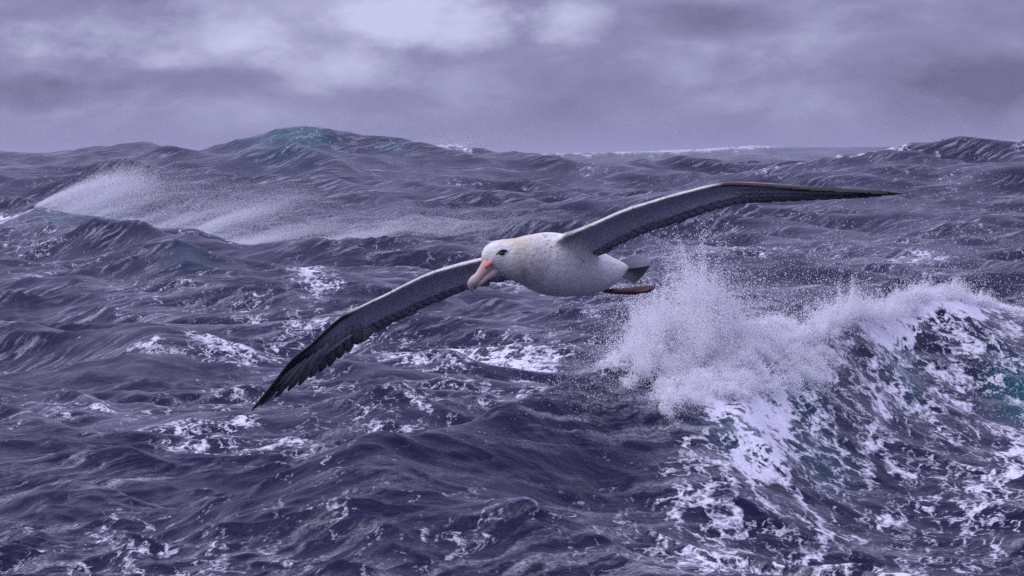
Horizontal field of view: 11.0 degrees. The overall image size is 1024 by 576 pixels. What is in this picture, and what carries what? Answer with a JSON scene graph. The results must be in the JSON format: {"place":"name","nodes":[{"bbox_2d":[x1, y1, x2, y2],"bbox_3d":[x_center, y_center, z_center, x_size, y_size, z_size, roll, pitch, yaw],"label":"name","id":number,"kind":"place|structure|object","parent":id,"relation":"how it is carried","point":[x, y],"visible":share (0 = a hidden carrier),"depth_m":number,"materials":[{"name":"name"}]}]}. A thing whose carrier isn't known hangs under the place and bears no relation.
{"place":"outdoors","nodes":[
{"label":"outdoors","id":0,"kind":"place"},
{"bbox_2d":[0,126,1023,575],"bbox_3d":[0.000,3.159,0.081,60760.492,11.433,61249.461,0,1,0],"label":"sea","id":1,"kind":"structure","parent":0,"point":[120,454],"depth_m":130.50,"materials":[{"name":"liquid"}]},
{"bbox_2d":[0,344,187,374],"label":"crest spray","id":2,"kind":"object","parent":1,"relation":"on","point":[155,347],"visible":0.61,"depth_m":164.96,"materials":[{"name":"white liquid"}]},
{"bbox_2d":[34,147,588,244],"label":"blown spindrift","id":3,"kind":"object","parent":1,"relation":"on","point":[87,204],"visible":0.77,"depth_m":320.33,"materials":[{"name":"white liquid"}]},
{"bbox_2d":[270,106,560,150],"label":"distant crest spray","id":4,"kind":"object","parent":1,"relation":"on","point":[451,146],"visible":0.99,"depth_m":520.99,"materials":[{"name":"white liquid"}]},
{"bbox_2d":[0,0,1023,152],"label":"sky","id":5,"kind":"structure","parent":0,"point":[598,75],"materials":[{"name":"grey"}]},
{"bbox_2d":[251,182,901,410],"bbox_3d":[0.309,0.050,19.888,1.057,0.900,2.914,-1,2,-39],"label":"albatross","id":6,"kind":"object","parent":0,"point":[578,262],"visible":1,"depth_m":19.85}
]}

